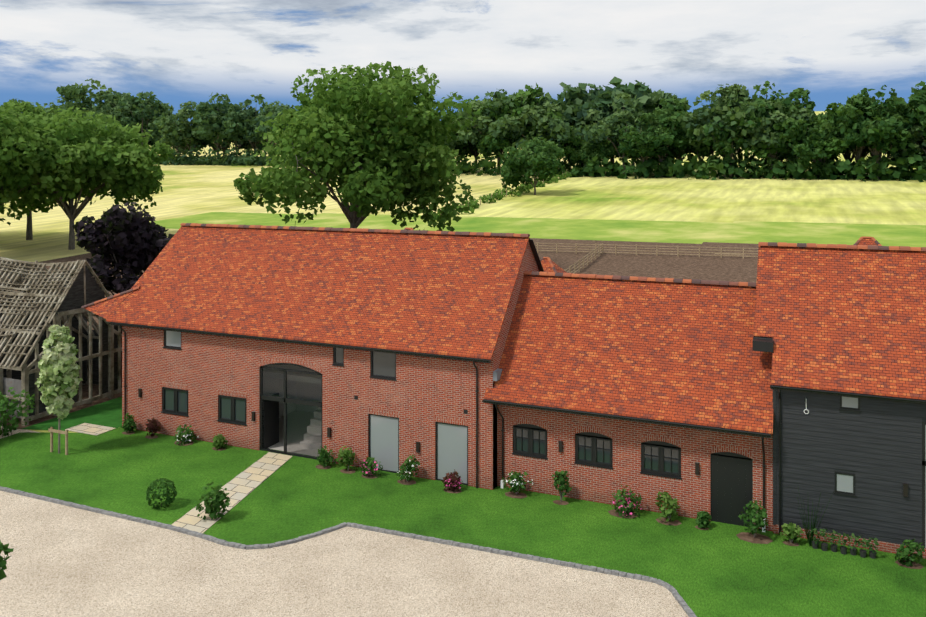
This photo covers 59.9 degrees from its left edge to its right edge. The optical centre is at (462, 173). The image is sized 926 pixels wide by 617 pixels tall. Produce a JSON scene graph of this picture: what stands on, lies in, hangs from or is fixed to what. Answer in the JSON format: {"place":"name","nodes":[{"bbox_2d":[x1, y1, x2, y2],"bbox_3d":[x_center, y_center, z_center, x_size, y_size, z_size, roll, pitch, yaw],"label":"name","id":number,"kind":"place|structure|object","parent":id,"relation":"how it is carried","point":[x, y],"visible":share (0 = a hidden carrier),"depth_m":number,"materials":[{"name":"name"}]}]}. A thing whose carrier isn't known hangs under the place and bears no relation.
{"place":"outdoors","nodes":[
{"label":"outdoors","id":0,"kind":"place"},
{"bbox_2d":[0,541,13,579],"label":"bush","id":1,"kind":"object","parent":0,"point":[6,550],"visible":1,"depth_m":15.53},
{"bbox_2d":[0,382,121,428],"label":"wall","id":2,"kind":"structure","parent":0,"point":[85,390],"depth_m":41.37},
{"bbox_2d":[0,257,121,425],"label":"barn","id":3,"kind":"structure","parent":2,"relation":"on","point":[23,277],"depth_m":40.46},
{"bbox_2d":[3,377,20,417],"bbox_3d":[-32.926,10.639,43.194,27.200,1.800,0.030,0,0,24],"label":"derelict barn sheeting","id":4,"kind":"object","parent":3,"relation":"attached to","point":[10,382],"depth_m":38.14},
{"bbox_2d":[0,267,121,415],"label":"derelict barn boards","id":5,"kind":"object","parent":3,"relation":"attached to","point":[73,299],"visible":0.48,"depth_m":41.75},
{"bbox_2d":[22,396,121,430],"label":"lawn","id":6,"kind":"structure","parent":0,"point":[108,413],"depth_m":38.69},
{"bbox_2d":[65,423,292,532],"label":"stone paving","id":7,"kind":"structure","parent":0,"point":[245,482],"depth_m":30.70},
{"bbox_2d":[196,482,229,519],"bbox_3d":[-8.469,11.161,27.410,1.286,1.268,1.061,0,0,24],"label":"path shrub","id":8,"kind":"object","parent":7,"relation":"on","point":[214,499],"depth_m":27.22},
{"bbox_2d":[263,365,320,417],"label":"interior walls","id":9,"kind":"structure","parent":0,"point":[297,379],"depth_m":38.86,"materials":[{"name":"white"}]},
{"bbox_2d":[1,238,921,329],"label":"paddock dirt","id":10,"kind":"structure","parent":0,"point":[705,266],"depth_m":87.96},
{"bbox_2d":[0,427,925,616],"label":"lawn","id":11,"kind":"structure","parent":0,"point":[717,569],"depth_m":27.22,"materials":[{"name":"plant"}]},
{"bbox_2d":[0,387,34,437],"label":"hedge","id":12,"kind":"object","parent":11,"relation":"on","point":[12,407],"depth_m":36.05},
{"bbox_2d":[48,427,67,454],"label":"young tree stakes","id":13,"kind":"object","parent":11,"relation":"on","point":[51,430],"visible":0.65,"depth_m":33.80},
{"bbox_2d":[35,324,82,453],"bbox_3d":[-17.041,9.068,33.895,1.731,5.443,1.800,0,0,24],"label":"young tree","id":14,"kind":"object","parent":11,"relation":"on","point":[63,351],"depth_m":33.52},
{"bbox_2d":[145,478,176,508],"bbox_3d":[-10.679,11.286,28.422,1.060,1.007,1.123,0,0,24],"label":"ball shrub","id":15,"kind":"object","parent":11,"relation":"on","point":[167,494],"visible":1,"depth_m":28.22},
{"bbox_2d":[122,431,923,568],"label":"flower bed shrubs","id":16,"kind":"object","parent":11,"relation":"on","point":[757,539],"visible":0.69,"depth_m":27.76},
{"bbox_2d":[121,413,136,432],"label":"shrub","id":17,"kind":"object","parent":16,"relation":"on","point":[129,424],"depth_m":36.47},
{"bbox_2d":[146,418,160,436],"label":"shrub","id":18,"kind":"object","parent":16,"relation":"on","point":[152,424],"depth_m":35.91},
{"bbox_2d":[174,424,198,444],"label":"shrub","id":19,"kind":"object","parent":16,"relation":"on","point":[185,433],"depth_m":35.09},
{"bbox_2d":[213,434,227,449],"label":"shrub","id":20,"kind":"object","parent":16,"relation":"on","point":[219,440],"depth_m":34.39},
{"bbox_2d":[316,445,335,466],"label":"shrub","id":21,"kind":"object","parent":16,"relation":"on","point":[324,458],"visible":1,"depth_m":32.21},
{"bbox_2d":[336,445,356,470],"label":"shrub","id":22,"kind":"object","parent":16,"relation":"on","point":[344,455],"depth_m":31.78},
{"bbox_2d":[359,457,382,476],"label":"shrub","id":23,"kind":"object","parent":16,"relation":"on","point":[370,462],"depth_m":31.24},
{"bbox_2d":[396,455,420,481],"bbox_3d":[-2.106,11.285,30.660,0.903,1.018,0.862,0,0,24],"label":"shrub","id":24,"kind":"object","parent":16,"relation":"on","point":[409,466],"depth_m":30.66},
{"bbox_2d":[441,471,462,490],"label":"shrub","id":25,"kind":"object","parent":16,"relation":"on","point":[453,478],"depth_m":29.83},
{"bbox_2d":[502,471,532,494],"bbox_3d":[1.987,11.337,29.498,1.172,0.916,0.775,0,0,-4],"label":"shrub","id":26,"kind":"object","parent":16,"relation":"on","point":[515,487],"depth_m":29.37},
{"bbox_2d":[551,470,571,501],"bbox_3d":[3.532,11.198,28.820,0.756,1.188,0.615,0,0,24],"label":"shrub","id":27,"kind":"object","parent":16,"relation":"on","point":[561,478],"depth_m":28.72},
{"bbox_2d":[611,485,641,517],"bbox_3d":[5.672,11.314,27.866,1.128,0.967,1.176,0,0,24],"label":"shrub","id":28,"kind":"object","parent":16,"relation":"on","point":[619,494],"depth_m":27.75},
{"bbox_2d":[655,491,679,521],"bbox_3d":[6.956,11.312,27.289,0.893,0.964,1.004,0,0,24],"label":"shrub","id":29,"kind":"object","parent":16,"relation":"on","point":[665,496],"depth_m":27.20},
{"bbox_2d":[695,511,711,527],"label":"shrub","id":30,"kind":"object","parent":16,"relation":"on","point":[703,519],"visible":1,"depth_m":26.66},
{"bbox_2d":[738,498,768,536],"bbox_3d":[9.421,11.166,26.081,0.967,1.258,1.133,0,0,24],"label":"shrub","id":31,"kind":"object","parent":16,"relation":"on","point":[753,509],"depth_m":25.93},
{"bbox_2d":[779,523,803,542],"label":"shrub","id":32,"kind":"object","parent":16,"relation":"on","point":[791,531],"depth_m":25.53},
{"bbox_2d":[894,539,924,566],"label":"shrub","id":33,"kind":"object","parent":16,"relation":"on","point":[910,548],"depth_m":24.12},
{"bbox_2d":[501,479,765,531],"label":"pipe shoes","id":34,"kind":"object","parent":11,"relation":"on","point":[502,484],"visible":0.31,"depth_m":30.09,"materials":[{"name":"black"}]},
{"bbox_2d":[797,489,833,545],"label":"tall grass","id":35,"kind":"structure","parent":11,"relation":"on","point":[809,534],"depth_m":25.34,"materials":[{"name":"green plant"}]},
{"bbox_2d":[812,540,875,558],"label":"plant pots","id":36,"kind":"object","parent":11,"relation":"on","point":[843,550],"visible":0.94,"depth_m":24.87,"materials":[{"name":"grey"}]},
{"bbox_2d":[810,528,878,552],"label":"flowering plants","id":37,"kind":"object","parent":36,"relation":"in","point":[832,536],"visible":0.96,"depth_m":24.92,"materials":[{"name":"green plant"}]},
{"bbox_2d":[0,111,925,432],"bbox_3d":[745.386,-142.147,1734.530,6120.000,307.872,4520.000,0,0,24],"label":"field ground","id":38,"kind":"structure","parent":0,"point":[194,189],"depth_m":155.35,"materials":[{"name":"plant"}]},
{"bbox_2d":[2,98,32,112],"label":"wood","id":39,"kind":"object","parent":38,"relation":"on","point":[19,100],"depth_m":457.18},
{"bbox_2d":[0,102,90,212],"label":"tree","id":40,"kind":"object","parent":38,"relation":"on","point":[8,141],"depth_m":98.74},
{"bbox_2d":[42,102,57,114],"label":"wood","id":41,"kind":"object","parent":38,"relation":"on","point":[45,104],"depth_m":431.71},
{"bbox_2d":[0,99,104,239],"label":"tree","id":42,"kind":"object","parent":38,"relation":"on","point":[38,112],"depth_m":117.58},
{"bbox_2d":[0,111,173,249],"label":"tree","id":43,"kind":"object","parent":38,"relation":"on","point":[125,158],"depth_m":105.29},
{"bbox_2d":[44,78,141,126],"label":"tree","id":44,"kind":"object","parent":38,"relation":"on","point":[71,93],"depth_m":394.78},
{"bbox_2d":[91,109,119,132],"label":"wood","id":45,"kind":"object","parent":38,"relation":"on","point":[109,111],"depth_m":402.44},
{"bbox_2d":[95,91,131,110],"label":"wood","id":46,"kind":"object","parent":38,"relation":"on","point":[122,95],"visible":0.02,"depth_m":428.35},
{"bbox_2d":[56,201,173,294],"bbox_3d":[-23.814,6.987,58.863,8.844,10.037,9.854,0,0,24],"label":"copper tree","id":47,"kind":"object","parent":38,"relation":"on","point":[137,239],"depth_m":57.25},
{"bbox_2d":[105,91,173,145],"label":"tree","id":48,"kind":"object","parent":38,"relation":"on","point":[146,114],"depth_m":389.28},
{"bbox_2d":[130,100,172,148],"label":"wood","id":49,"kind":"object","parent":38,"relation":"on","point":[155,106],"depth_m":408.63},
{"bbox_2d":[144,109,177,145],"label":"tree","id":50,"kind":"object","parent":38,"relation":"on","point":[155,133],"depth_m":385.44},
{"bbox_2d":[156,123,201,164],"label":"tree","id":51,"kind":"object","parent":38,"relation":"on","point":[163,139],"depth_m":357.59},
{"bbox_2d":[155,100,213,164],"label":"tree","id":52,"kind":"object","parent":38,"relation":"on","point":[165,126],"depth_m":353.54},
{"bbox_2d":[169,143,200,154],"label":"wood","id":53,"kind":"object","parent":38,"relation":"on","point":[186,148],"visible":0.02,"depth_m":371.11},
{"bbox_2d":[186,98,232,155],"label":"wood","id":54,"kind":"object","parent":38,"relation":"on","point":[230,104],"depth_m":370.11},
{"bbox_2d":[183,93,241,154],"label":"tree","id":55,"kind":"object","parent":38,"relation":"on","point":[211,115],"depth_m":342.19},
{"bbox_2d":[203,141,228,154],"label":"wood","id":56,"kind":"object","parent":38,"relation":"on","point":[220,145],"depth_m":376.86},
{"bbox_2d":[153,154,289,165],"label":"hedge","id":57,"kind":"object","parent":38,"relation":"on","point":[234,160],"visible":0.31,"depth_m":344.48,"materials":[{"name":"green plant"}]},
{"bbox_2d":[207,107,255,154],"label":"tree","id":58,"kind":"object","parent":38,"relation":"on","point":[242,142],"depth_m":342.93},
{"bbox_2d":[148,145,319,166],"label":"wood understorey","id":59,"kind":"object","parent":38,"relation":"on","point":[226,152],"visible":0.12,"depth_m":346.10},
{"bbox_2d":[228,140,264,151],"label":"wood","id":60,"kind":"object","parent":38,"relation":"on","point":[248,144],"depth_m":359.03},
{"bbox_2d":[222,94,281,162],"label":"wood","id":61,"kind":"object","parent":38,"relation":"on","point":[238,113],"depth_m":336.54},
{"bbox_2d":[239,101,294,150],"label":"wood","id":62,"kind":"object","parent":38,"relation":"on","point":[263,128],"depth_m":326.76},
{"bbox_2d":[251,101,285,145],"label":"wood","id":63,"kind":"object","parent":38,"relation":"on","point":[273,109],"depth_m":358.52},
{"bbox_2d":[267,398,320,456],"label":"interior floor","id":64,"kind":"structure","parent":38,"relation":"on","point":[311,443],"depth_m":35.33,"materials":[{"name":"concrete"}]},
{"bbox_2d":[0,426,688,616],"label":"gravel drive","id":65,"kind":"structure","parent":38,"relation":"on","point":[64,561],"depth_m":23.40,"materials":[{"name":"gravel"}]},
{"bbox_2d":[0,486,696,616],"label":"sett edging","id":66,"kind":"object","parent":65,"relation":"on","point":[680,600],"visible":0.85,"depth_m":25.65,"materials":[{"name":"stone"}]},
{"bbox_2d":[233,61,480,231],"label":"tree","id":67,"kind":"object","parent":38,"relation":"on","point":[401,146],"depth_m":75.28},
{"bbox_2d":[424,116,464,149],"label":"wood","id":68,"kind":"object","parent":38,"relation":"on","point":[453,146],"depth_m":242.98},
{"bbox_2d":[428,132,470,157],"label":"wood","id":69,"kind":"object","parent":38,"relation":"on","point":[462,150],"visible":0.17,"depth_m":249.37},
{"bbox_2d":[169,172,757,273],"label":"fences","id":70,"kind":"object","parent":38,"relation":"on","point":[636,253],"visible":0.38,"depth_m":90.69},
{"bbox_2d":[449,145,478,158],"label":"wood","id":71,"kind":"object","parent":38,"relation":"on","point":[471,152],"depth_m":255.53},
{"bbox_2d":[442,95,487,170],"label":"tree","id":72,"kind":"object","parent":38,"relation":"on","point":[455,113],"depth_m":254.87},
{"bbox_2d":[467,127,502,158],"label":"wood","id":73,"kind":"object","parent":38,"relation":"on","point":[473,146],"depth_m":251.23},
{"bbox_2d":[456,89,533,173],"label":"tree","id":74,"kind":"object","parent":38,"relation":"on","point":[482,123],"depth_m":235.06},
{"bbox_2d":[420,170,571,219],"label":"hedge","id":75,"kind":"object","parent":38,"relation":"on","point":[474,205],"visible":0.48,"depth_m":168.26,"materials":[{"name":"green plant"}]},
{"bbox_2d":[476,123,531,157],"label":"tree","id":76,"kind":"object","parent":38,"relation":"on","point":[489,143],"depth_m":231.49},
{"bbox_2d":[122,241,925,558],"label":"brick walls","id":77,"kind":"structure","parent":38,"relation":"on","point":[420,393],"depth_m":31.12,"materials":[{"name":"brick"}]},
{"bbox_2d":[165,389,244,420],"bbox_3d":[-11.433,10.204,35.501,4.750,1.130,0.001,0,0,24],"label":"glass","id":78,"kind":"object","parent":77,"relation":"attached to","point":[225,406],"depth_m":35.10,"materials":[{"name":"grey"}]},
{"bbox_2d":[162,348,752,480],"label":"brick arches","id":79,"kind":"structure","parent":77,"relation":"attached to","point":[673,441],"depth_m":30.00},
{"bbox_2d":[493,369,501,380],"bbox_3d":[1.289,7.546,30.165,0.180,0.340,0.530,0,0,24],"label":"lead flashing","id":80,"kind":"object","parent":77,"relation":"attached to","point":[496,374],"visible":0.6,"depth_m":29.94,"materials":[{"name":"grey"}]},
{"bbox_2d":[84,226,925,433],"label":"roof tile","id":81,"kind":"object","parent":77,"relation":"on","point":[842,320],"visible":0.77,"depth_m":30.34,"materials":[{"name":"tile"}]},
{"bbox_2d":[81,223,925,308],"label":"ridge tiles","id":82,"kind":"object","parent":81,"relation":"on","point":[879,246],"visible":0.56,"depth_m":32.63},
{"bbox_2d":[109,322,925,534],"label":"rainwater goods","id":83,"kind":"object","parent":77,"relation":"attached to","point":[833,393],"visible":0.9,"depth_m":28.20,"materials":[{"name":"black"}]},
{"bbox_2d":[115,239,925,547],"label":"black joinery","id":84,"kind":"object","parent":77,"relation":"attached to","point":[269,419],"visible":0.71,"depth_m":28.86,"materials":[{"name":"black paint"}]},
{"bbox_2d":[262,365,320,456],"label":"glass panes","id":85,"kind":"structure","parent":84,"relation":"on","point":[296,406],"depth_m":33.54,"materials":[{"name":"grey"}]},
{"bbox_2d":[335,348,677,473],"bbox_3d":[1.159,8.704,30.322,13.787,3.530,0.255,0,0,21],"label":"dark glass","id":86,"kind":"object","parent":84,"relation":"attached to","point":[383,364],"visible":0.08,"depth_m":29.68,"materials":[{"name":"grey"}]},
{"bbox_2d":[138,388,907,496],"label":"wall lights","id":87,"kind":"object","parent":77,"relation":"attached to","point":[905,489],"depth_m":29.28,"materials":[{"name":"brown metal"}]},
{"bbox_2d":[166,331,925,547],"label":"glass light","id":88,"kind":"object","parent":77,"relation":"attached to","point":[452,448],"visible":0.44,"depth_m":30.87,"materials":[{"name":"grey"}]},
{"bbox_2d":[478,83,575,144],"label":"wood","id":89,"kind":"object","parent":38,"relation":"on","point":[524,94],"depth_m":229.47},
{"bbox_2d":[488,92,575,147],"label":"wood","id":90,"kind":"object","parent":38,"relation":"on","point":[534,118],"depth_m":223.62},
{"bbox_2d":[150,212,925,246],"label":"field","id":91,"kind":"structure","parent":38,"relation":"on","point":[753,232],"depth_m":114.17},
{"bbox_2d":[534,82,596,169],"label":"park tree","id":92,"kind":"object","parent":38,"relation":"on","point":[569,92],"depth_m":234.98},
{"bbox_2d":[546,126,591,160],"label":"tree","id":93,"kind":"object","parent":38,"relation":"on","point":[573,145],"depth_m":225.61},
{"bbox_2d":[570,141,603,166],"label":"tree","id":94,"kind":"object","parent":38,"relation":"on","point":[581,156],"depth_m":220.17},
{"bbox_2d":[562,83,612,134],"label":"park tree","id":95,"kind":"object","parent":38,"relation":"on","point":[577,101],"visible":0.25,"depth_m":239.38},
{"bbox_2d":[585,137,619,172],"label":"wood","id":96,"kind":"object","parent":38,"relation":"on","point":[602,149],"depth_m":218.17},
{"bbox_2d":[577,102,640,171],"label":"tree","id":97,"kind":"object","parent":38,"relation":"on","point":[592,118],"depth_m":228.75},
{"bbox_2d":[567,77,660,163],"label":"park tree","id":98,"kind":"object","parent":38,"relation":"on","point":[648,100],"depth_m":231.97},
{"bbox_2d":[574,93,664,173],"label":"tree","id":99,"kind":"object","parent":38,"relation":"on","point":[613,125],"depth_m":212.96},
{"bbox_2d":[617,118,674,162],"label":"tree","id":100,"kind":"object","parent":38,"relation":"on","point":[652,141],"depth_m":205.45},
{"bbox_2d":[613,80,690,165],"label":"park tree","id":101,"kind":"object","parent":38,"relation":"on","point":[637,88],"depth_m":234.17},
{"bbox_2d":[640,107,688,176],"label":"tree","id":102,"kind":"object","parent":38,"relation":"on","point":[669,123],"depth_m":207.53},
{"bbox_2d":[651,95,697,161],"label":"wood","id":103,"kind":"object","parent":38,"relation":"on","point":[677,114],"depth_m":216.84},
{"bbox_2d":[445,151,925,181],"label":"wood understorey","id":104,"kind":"object","parent":38,"relation":"on","point":[861,167],"visible":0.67,"depth_m":197.36,"materials":[{"name":"green plant"}]},
{"bbox_2d":[674,113,707,164],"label":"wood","id":105,"kind":"object","parent":38,"relation":"on","point":[688,155],"depth_m":222.51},
{"bbox_2d":[675,126,718,160],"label":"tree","id":106,"kind":"object","parent":38,"relation":"on","point":[704,149],"depth_m":207.50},
{"bbox_2d":[679,107,735,170],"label":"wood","id":107,"kind":"object","parent":38,"relation":"on","point":[687,138],"depth_m":208.28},
{"bbox_2d":[703,107,751,177],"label":"tree","id":108,"kind":"object","parent":38,"relation":"on","point":[723,143],"depth_m":196.77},
{"bbox_2d":[677,84,778,176],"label":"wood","id":109,"kind":"object","parent":38,"relation":"on","point":[734,92],"depth_m":199.27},
{"bbox_2d":[743,119,789,160],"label":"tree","id":110,"kind":"object","parent":38,"relation":"on","point":[762,152],"depth_m":194.23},
{"bbox_2d":[722,81,820,131],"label":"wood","id":111,"kind":"object","parent":38,"relation":"on","point":[796,95],"depth_m":196.50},
{"bbox_2d":[747,101,813,177],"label":"tree","id":112,"kind":"object","parent":38,"relation":"on","point":[803,112],"depth_m":192.71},
{"bbox_2d":[765,111,839,178],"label":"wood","id":113,"kind":"object","parent":38,"relation":"on","point":[786,134],"depth_m":188.25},
{"bbox_2d":[781,117,842,163],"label":"tree","id":114,"kind":"object","parent":38,"relation":"on","point":[834,138],"depth_m":189.99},
{"bbox_2d":[793,118,849,174],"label":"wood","id":115,"kind":"object","parent":38,"relation":"on","point":[814,141],"depth_m":187.60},
{"bbox_2d":[816,112,851,170],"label":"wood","id":116,"kind":"object","parent":38,"relation":"on","point":[834,120],"depth_m":196.99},
{"bbox_2d":[817,113,869,161],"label":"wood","id":117,"kind":"object","parent":38,"relation":"on","point":[826,116],"depth_m":195.63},
{"bbox_2d":[773,390,925,547],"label":"weatherboard","id":118,"kind":"object","parent":38,"relation":"on","point":[874,447],"visible":0.79,"depth_m":25.41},
{"bbox_2d":[824,92,877,157],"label":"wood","id":119,"kind":"object","parent":38,"relation":"on","point":[874,99],"depth_m":197.03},
{"bbox_2d":[838,101,885,176],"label":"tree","id":120,"kind":"object","parent":38,"relation":"on","point":[852,146],"depth_m":187.09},
{"bbox_2d":[843,149,890,159],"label":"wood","id":121,"kind":"object","parent":38,"relation":"on","point":[865,152],"depth_m":196.84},
{"bbox_2d":[825,85,923,179],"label":"tree","id":122,"kind":"object","parent":38,"relation":"on","point":[852,108],"depth_m":181.43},
{"bbox_2d":[851,101,918,165],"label":"tree","id":123,"kind":"object","parent":38,"relation":"on","point":[897,142],"depth_m":179.79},
{"bbox_2d":[885,81,925,152],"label":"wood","id":124,"kind":"object","parent":38,"relation":"on","point":[914,117],"depth_m":179.23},
{"bbox_2d":[885,124,925,177],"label":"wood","id":125,"kind":"object","parent":38,"relation":"on","point":[914,128],"depth_m":181.50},
{"bbox_2d":[907,131,925,148],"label":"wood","id":126,"kind":"object","parent":38,"relation":"on","point":[921,146],"depth_m":181.76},
{"bbox_2d":[0,0,925,125],"label":"sky","id":127,"kind":"structure","parent":0,"point":[179,51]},
{"bbox_2d":[500,137,564,194],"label":"tree","id":128,"kind":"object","parent":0,"point":[544,160],"depth_m":169.69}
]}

